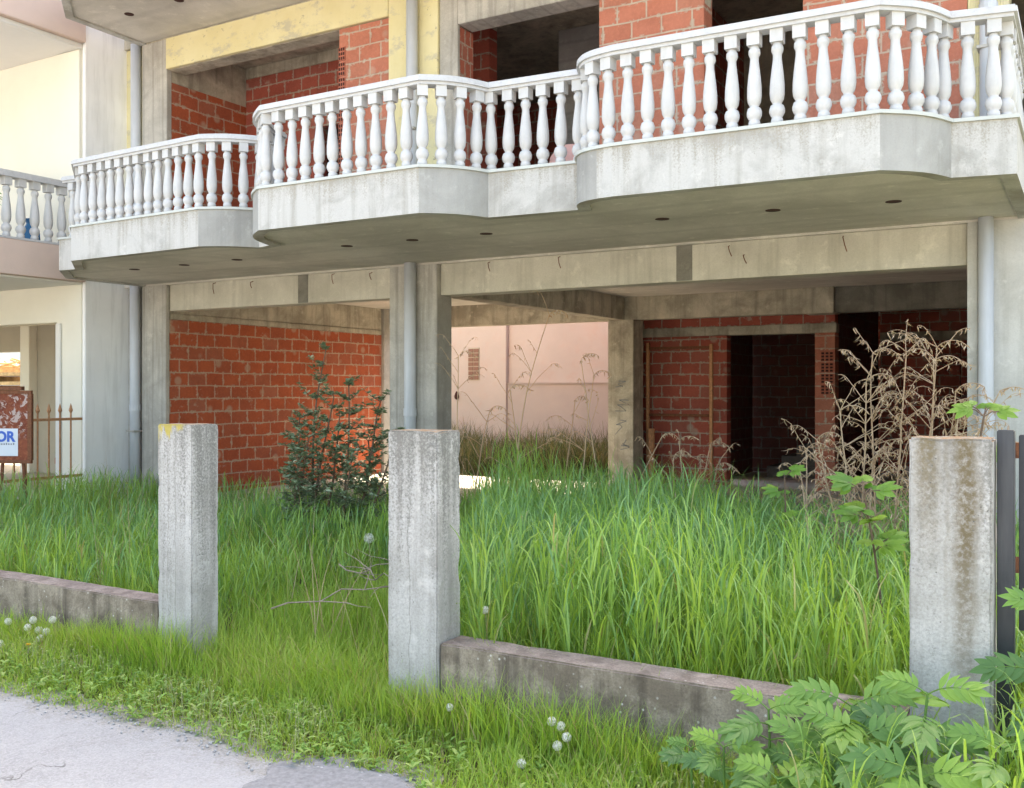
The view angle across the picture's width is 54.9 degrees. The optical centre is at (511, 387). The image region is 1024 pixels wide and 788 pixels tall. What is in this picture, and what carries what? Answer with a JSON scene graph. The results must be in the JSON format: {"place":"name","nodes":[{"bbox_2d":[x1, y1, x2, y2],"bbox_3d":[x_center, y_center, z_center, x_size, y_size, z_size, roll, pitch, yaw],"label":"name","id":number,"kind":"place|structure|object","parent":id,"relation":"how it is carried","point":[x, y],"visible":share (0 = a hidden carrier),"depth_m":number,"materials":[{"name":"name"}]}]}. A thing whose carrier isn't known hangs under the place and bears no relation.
{"place":"outdoors","nodes":[
{"label":"outdoors","id":0,"kind":"place"},
{"bbox_2d":[0,352,19,385],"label":"white house","id":1,"kind":"structure","parent":0,"point":[7,357],"depth_m":59.57,"materials":[{"name":"paint"}]},
{"bbox_2d":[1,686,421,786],"bbox_3d":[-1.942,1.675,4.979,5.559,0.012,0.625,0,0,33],"label":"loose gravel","id":2,"kind":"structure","parent":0,"point":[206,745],"depth_m":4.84,"materials":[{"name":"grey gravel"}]},
{"bbox_2d":[0,678,443,787],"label":"road","id":3,"kind":"structure","parent":0,"point":[58,747],"depth_m":4.53,"materials":[{"name":"concrete"}]},
{"bbox_2d":[242,756,408,787],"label":"road patch","id":4,"kind":"object","parent":3,"relation":"on","point":[284,774],"visible":1,"depth_m":4.23,"materials":[{"name":"concrete"}]},
{"bbox_2d":[0,433,544,624],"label":"tall grass","id":5,"kind":"structure","parent":0,"point":[138,533],"depth_m":8.68,"materials":[{"name":"green plant"}]},
{"bbox_2d":[144,560,535,727],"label":"grass","id":6,"kind":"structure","parent":0,"point":[337,626],"depth_m":6.09,"materials":[{"name":"green plant"}]},
{"bbox_2d":[271,559,387,608],"bbox_3d":[-0.933,1.206,6.026,1.026,0.327,0.497,0,0,30],"label":"dead branch","id":7,"kind":"object","parent":6,"relation":"on","point":[376,588],"visible":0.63,"depth_m":6.04,"materials":[{"name":"grey wood"}]},
{"bbox_2d":[339,552,387,580],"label":"dead branch","id":8,"kind":"object","parent":6,"relation":"on","point":[368,569],"visible":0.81,"depth_m":6.77,"materials":[{"name":"grey wood"}]},
{"bbox_2d":[0,440,705,680],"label":"lot grass","id":9,"kind":"structure","parent":0,"point":[242,600],"depth_m":7.83,"materials":[{"name":"green plant"}]},
{"bbox_2d":[351,549,388,577],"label":"dead branch","id":10,"kind":"object","parent":9,"relation":"on","point":[373,565],"visible":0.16,"depth_m":6.57,"materials":[{"name":"grey wood"}]},
{"bbox_2d":[0,468,1020,787],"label":"ground","id":11,"kind":"structure","parent":0,"point":[280,712],"depth_m":5.11,"materials":[{"name":"green plant"}]},
{"bbox_2d":[4,618,11,635],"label":"dandelion","id":12,"kind":"object","parent":11,"relation":"on","point":[7,621],"visible":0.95,"depth_m":6.49,"materials":[{"name":"white plant"}]},
{"bbox_2d":[0,358,19,384],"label":"timber stack","id":13,"kind":"object","parent":11,"relation":"on","point":[9,373],"visible":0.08,"depth_m":28.66,"materials":[{"name":"beige wood"}]},
{"bbox_2d":[0,386,33,497],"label":"sign board","id":14,"kind":"object","parent":11,"relation":"on","point":[16,424],"visible":0.99,"depth_m":12.02,"materials":[{"name":"metal"}]},
{"bbox_2d":[24,624,31,635],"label":"dandelion","id":15,"kind":"object","parent":11,"relation":"on","point":[25,626],"visible":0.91,"depth_m":6.35,"materials":[{"name":"white plant"}]},
{"bbox_2d":[29,616,36,629],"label":"dandelion","id":16,"kind":"object","parent":11,"relation":"on","point":[32,620],"visible":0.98,"depth_m":6.41,"materials":[{"name":"white plant"}]},
{"bbox_2d":[48,616,55,630],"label":"dandelion","id":17,"kind":"object","parent":11,"relation":"on","point":[53,619],"visible":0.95,"depth_m":6.35,"materials":[{"name":"white plant"}]},
{"bbox_2d":[0,0,128,500],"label":"cream house","id":18,"kind":"structure","parent":11,"relation":"on","point":[63,91],"depth_m":14.02,"materials":[{"name":"beige paint"}]},
{"bbox_2d":[24,218,39,239],"bbox_3d":[-6.578,-2.130,13.482,0.233,0.360,0.236,0,0,30],"label":"plastic bag","id":19,"kind":"object","parent":18,"relation":"on","point":[27,227],"visible":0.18,"depth_m":13.40,"materials":[{"name":"blue plastic"}]},
{"bbox_2d":[0,570,158,646],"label":"wall","id":20,"kind":"structure","parent":11,"relation":"on","point":[77,599],"depth_m":6.43,"materials":[{"name":"concrete"}]},
{"bbox_2d":[0,607,210,679],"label":"wall foot grass","id":21,"kind":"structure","parent":11,"relation":"on","point":[136,645],"depth_m":5.91,"materials":[{"name":"green plant"}]},
{"bbox_2d":[158,423,217,666],"bbox_3d":[-1.971,0.999,5.997,0.303,1.564,0.213,0,0,30],"label":"concrete post","id":22,"kind":"object","parent":11,"relation":"on","point":[187,516],"visible":0.83,"depth_m":5.91,"materials":[{"name":"grey concrete"}]},
{"bbox_2d":[265,341,404,556],"bbox_3d":[-1.764,0.606,9.799,1.195,2.198,1.420,0,0,-28],"label":"evergreen shrub","id":23,"kind":"object","parent":11,"relation":"on","point":[297,486],"visible":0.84,"depth_m":9.67,"materials":[{"name":"green plant"}]},
{"bbox_2d":[0,630,730,787],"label":"verge weeds","id":24,"kind":"object","parent":11,"relation":"on","point":[329,748],"visible":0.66,"depth_m":4.91,"materials":[{"name":"green plant"}]},
{"bbox_2d":[364,533,372,580],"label":"dandelion","id":25,"kind":"object","parent":11,"relation":"on","point":[369,538],"visible":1,"depth_m":7.60,"materials":[{"name":"white plant"}]},
{"bbox_2d":[388,429,459,708],"bbox_3d":[-0.455,0.999,5.108,0.318,1.565,0.213,0,0,30],"label":"concrete post","id":26,"kind":"object","parent":11,"relation":"on","point":[424,514],"visible":0.8,"depth_m":5.02,"materials":[{"name":"grey concrete"}]},
{"bbox_2d":[446,703,454,735],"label":"dandelion","id":27,"kind":"object","parent":11,"relation":"on","point":[448,708],"visible":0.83,"depth_m":4.67,"materials":[{"name":"white plant"}]},
{"bbox_2d":[437,334,508,506],"bbox_3d":[-0.456,0.569,10.116,0.662,2.264,0.904,0,0,-21],"label":"dry weed","id":28,"kind":"object","parent":11,"relation":"on","point":[490,410],"visible":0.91,"depth_m":10.15,"materials":[{"name":"brown plant"}]},
{"bbox_2d":[482,606,488,638],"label":"dandelion","id":29,"kind":"object","parent":11,"relation":"on","point":[485,609],"visible":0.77,"depth_m":5.10,"materials":[{"name":"white plant"}]},
{"bbox_2d":[0,452,1023,690],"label":"dry stems","id":30,"kind":"object","parent":11,"relation":"on","point":[100,581],"visible":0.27,"depth_m":6.49,"materials":[{"name":"plant"}]},
{"bbox_2d":[461,291,567,506],"bbox_3d":[0.074,0.353,9.989,0.894,2.695,0.922,0,0,-35],"label":"dry weed","id":31,"kind":"object","parent":11,"relation":"on","point":[551,313],"visible":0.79,"depth_m":10.02,"materials":[{"name":"brown plant"}]},
{"bbox_2d":[518,759,525,769],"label":"dandelion","id":32,"kind":"object","parent":11,"relation":"on","point":[523,762],"visible":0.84,"depth_m":4.21,"materials":[{"name":"white plant"}]},
{"bbox_2d":[451,322,607,452],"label":"pink house","id":33,"kind":"structure","parent":11,"relation":"on","point":[557,391],"depth_m":22.96,"materials":[{"name":"paint"}]},
{"bbox_2d":[57,0,1023,536],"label":"unfinished building","id":34,"kind":"structure","parent":11,"relation":"on","point":[773,202],"depth_m":11.08,"materials":[{"name":"concrete"}]},
{"bbox_2d":[549,144,574,162],"bbox_3d":[0.555,-1.973,8.950,0.470,0.480,0.463,0,0,30],"label":"pink basin","id":35,"kind":"object","parent":34,"relation":"on","point":[569,156],"visible":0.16,"depth_m":8.78,"materials":[{"name":"plastic"}]},
{"bbox_2d":[646,343,712,482],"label":"frame","id":36,"kind":"structure","parent":34,"relation":"on","point":[648,349],"depth_m":15.84,"materials":[{"name":"orange paint"}]},
{"bbox_2d":[547,717,557,767],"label":"dandelion","id":37,"kind":"object","parent":11,"relation":"on","point":[553,721],"visible":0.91,"depth_m":4.37,"materials":[{"name":"white plant"}]},
{"bbox_2d":[317,658,788,787],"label":"wall foot grass","id":38,"kind":"structure","parent":11,"relation":"on","point":[467,717],"depth_m":4.51,"materials":[{"name":"green plant"}]},
{"bbox_2d":[552,741,561,763],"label":"dandelion","id":39,"kind":"object","parent":11,"relation":"on","point":[554,745],"visible":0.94,"depth_m":4.26,"materials":[{"name":"white plant"}]},
{"bbox_2d":[557,721,564,755],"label":"dandelion","id":40,"kind":"object","parent":11,"relation":"on","point":[560,725],"visible":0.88,"depth_m":4.33,"materials":[{"name":"white plant"}]},
{"bbox_2d":[562,732,572,774],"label":"dandelion","id":41,"kind":"object","parent":11,"relation":"on","point":[565,735],"visible":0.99,"depth_m":4.28,"materials":[{"name":"white plant"}]},
{"bbox_2d":[537,354,611,507],"bbox_3d":[0.626,0.674,9.796,0.963,2.054,0.562,0,0,18],"label":"dry weed","id":42,"kind":"object","parent":11,"relation":"on","point":[567,438],"visible":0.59,"depth_m":9.74,"materials":[{"name":"brown plant"}]},
{"bbox_2d":[565,353,681,492],"bbox_3d":[1.075,0.677,9.757,1.322,2.052,0.318,0,0,30],"label":"dry weed","id":43,"kind":"object","parent":11,"relation":"on","point":[665,434],"visible":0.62,"depth_m":9.84,"materials":[{"name":"brown plant"}]},
{"bbox_2d":[647,428,654,479],"bbox_3d":[2.261,1.110,16.007,0.118,0.900,0.119,0,0,30],"label":"orange pipe","id":44,"kind":"object","parent":11,"relation":"on","point":[651,439],"visible":0.59,"depth_m":15.96,"materials":[{"name":"orange paint"}]},
{"bbox_2d":[441,636,909,783],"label":"wall","id":45,"kind":"structure","parent":11,"relation":"on","point":[665,694],"depth_m":4.48,"materials":[{"name":"concrete"}]},
{"bbox_2d":[647,429,739,508],"bbox_3d":[1.673,1.050,9.354,0.996,1.304,0.778,0,0,7],"label":"dry weed","id":46,"kind":"object","parent":11,"relation":"on","point":[679,452],"visible":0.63,"depth_m":9.39,"materials":[{"name":"brown plant"}]},
{"bbox_2d":[658,736,732,787],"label":"dwarf elder","id":47,"kind":"object","parent":11,"relation":"on","point":[673,755],"visible":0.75,"depth_m":3.90,"materials":[{"name":"green plant"}]},
{"bbox_2d":[678,726,766,787],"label":"dwarf elder","id":48,"kind":"object","parent":11,"relation":"on","point":[703,762],"visible":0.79,"depth_m":3.70,"materials":[{"name":"green plant"}]},
{"bbox_2d":[716,684,834,787],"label":"dwarf elder","id":49,"kind":"object","parent":11,"relation":"on","point":[743,733],"visible":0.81,"depth_m":3.67,"materials":[{"name":"green plant"}]},
{"bbox_2d":[761,464,805,560],"bbox_3d":[1.828,1.094,6.565,0.308,1.172,0.267,0,0,42],"label":"fig sapling","id":50,"kind":"object","parent":11,"relation":"on","point":[772,490],"visible":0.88,"depth_m":6.55,"materials":[{"name":"green plant"}]},
{"bbox_2d":[733,751,834,787],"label":"dwarf elder","id":51,"kind":"object","parent":11,"relation":"on","point":[745,765],"visible":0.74,"depth_m":3.50,"materials":[{"name":"green plant"}]},
{"bbox_2d":[762,713,875,787],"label":"dwarf elder","id":52,"kind":"object","parent":11,"relation":"on","point":[777,723],"visible":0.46,"depth_m":3.58,"materials":[{"name":"green plant"}]},
{"bbox_2d":[778,418,882,616],"bbox_3d":[2.293,0.962,7.146,0.759,1.480,0.560,0,0,30],"label":"dry weed","id":53,"kind":"object","parent":11,"relation":"on","point":[802,487],"visible":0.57,"depth_m":7.25,"materials":[{"name":"brown plant"}]},
{"bbox_2d":[783,677,923,787],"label":"dwarf elder","id":54,"kind":"object","parent":11,"relation":"on","point":[799,692],"visible":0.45,"depth_m":3.54,"materials":[{"name":"green plant"}]},
{"bbox_2d":[799,698,932,787],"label":"dwarf elder","id":55,"kind":"object","parent":11,"relation":"on","point":[812,710],"visible":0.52,"depth_m":3.42,"materials":[{"name":"green plant"}]},
{"bbox_2d":[826,472,908,662],"bbox_3d":[1.786,1.054,4.942,0.398,1.255,0.369,0,0,30],"label":"fig sapling","id":56,"kind":"object","parent":11,"relation":"on","point":[843,484],"visible":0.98,"depth_m":4.92,"materials":[{"name":"green plant"}]},
{"bbox_2d":[770,639,1023,787],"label":"corner grass","id":57,"kind":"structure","parent":11,"relation":"on","point":[1009,768],"depth_m":3.34,"materials":[{"name":"green plant"}]},
{"bbox_2d":[780,319,1023,614],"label":"dry weed","id":58,"kind":"object","parent":11,"relation":"on","point":[887,454],"visible":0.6,"depth_m":6.79,"materials":[{"name":"beige plant"}]},
{"bbox_2d":[880,775,931,787],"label":"dwarf elder","id":59,"kind":"object","parent":11,"relation":"on","point":[913,783],"visible":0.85,"depth_m":3.17,"materials":[{"name":"green plant"}]},
{"bbox_2d":[836,740,995,787],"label":"dwarf elder","id":60,"kind":"object","parent":11,"relation":"on","point":[888,769],"visible":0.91,"depth_m":3.21,"materials":[{"name":"green plant"}]},
{"bbox_2d":[848,669,992,787],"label":"dwarf elder","id":61,"kind":"object","parent":11,"relation":"on","point":[930,730],"visible":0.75,"depth_m":3.35,"materials":[{"name":"green plant"}]},
{"bbox_2d":[909,435,996,787],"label":"concrete post","id":62,"kind":"object","parent":11,"relation":"on","point":[953,560],"visible":0.81,"depth_m":3.74,"materials":[{"name":"grey concrete"}]},
{"bbox_2d":[923,720,1023,787],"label":"dwarf elder","id":63,"kind":"object","parent":11,"relation":"on","point":[982,769],"visible":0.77,"depth_m":3.21,"materials":[{"name":"green plant"}]},
{"bbox_2d":[947,400,1020,504],"bbox_3d":[2.053,0.867,4.328,0.324,1.626,0.291,0,0,30],"label":"fig sapling","id":64,"kind":"object","parent":11,"relation":"on","point":[960,410],"visible":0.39,"depth_m":4.32,"materials":[{"name":"green plant"}]},
{"bbox_2d":[969,586,1023,748],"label":"dwarf elder","id":65,"kind":"object","parent":11,"relation":"on","point":[986,669],"visible":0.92,"depth_m":3.54,"materials":[{"name":"green plant"}]},
{"bbox_2d":[997,430,1023,786],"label":"steel gate post","id":66,"kind":"object","parent":11,"relation":"on","point":[1010,564],"visible":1,"depth_m":3.73,"materials":[{"name":"metal"}]},
{"bbox_3d":[-7.042,1.660,11.859,0.350,0.240,4.330,0,0,30],"label":"kerb wall","id":67,"kind":"object","parent":11,"relation":"on","visible":0},
{"bbox_2d":[4,404,81,497],"bbox_3d":[-7.017,0.885,11.862,0.056,1.350,4.160,0,0,30],"label":"iron fence","id":68,"kind":"object","parent":67,"relation":"on","point":[48,419],"visible":0.56,"depth_m":13.22,"materials":[{"name":"brown metal"}]},
{"bbox_2d":[451,416,607,479],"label":"back grass","id":69,"kind":"structure","parent":0,"point":[468,451],"depth_m":19.34,"materials":[{"name":"green plant"}]},
{"bbox_2d":[450,424,1023,748],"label":"tall grass","id":70,"kind":"structure","parent":0,"point":[704,553],"depth_m":5.21,"materials":[{"name":"green plant"}]},
{"bbox_2d":[456,572,1022,785],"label":"lot grass","id":71,"kind":"structure","parent":0,"point":[664,664],"depth_m":4.97,"materials":[{"name":"green plant"}]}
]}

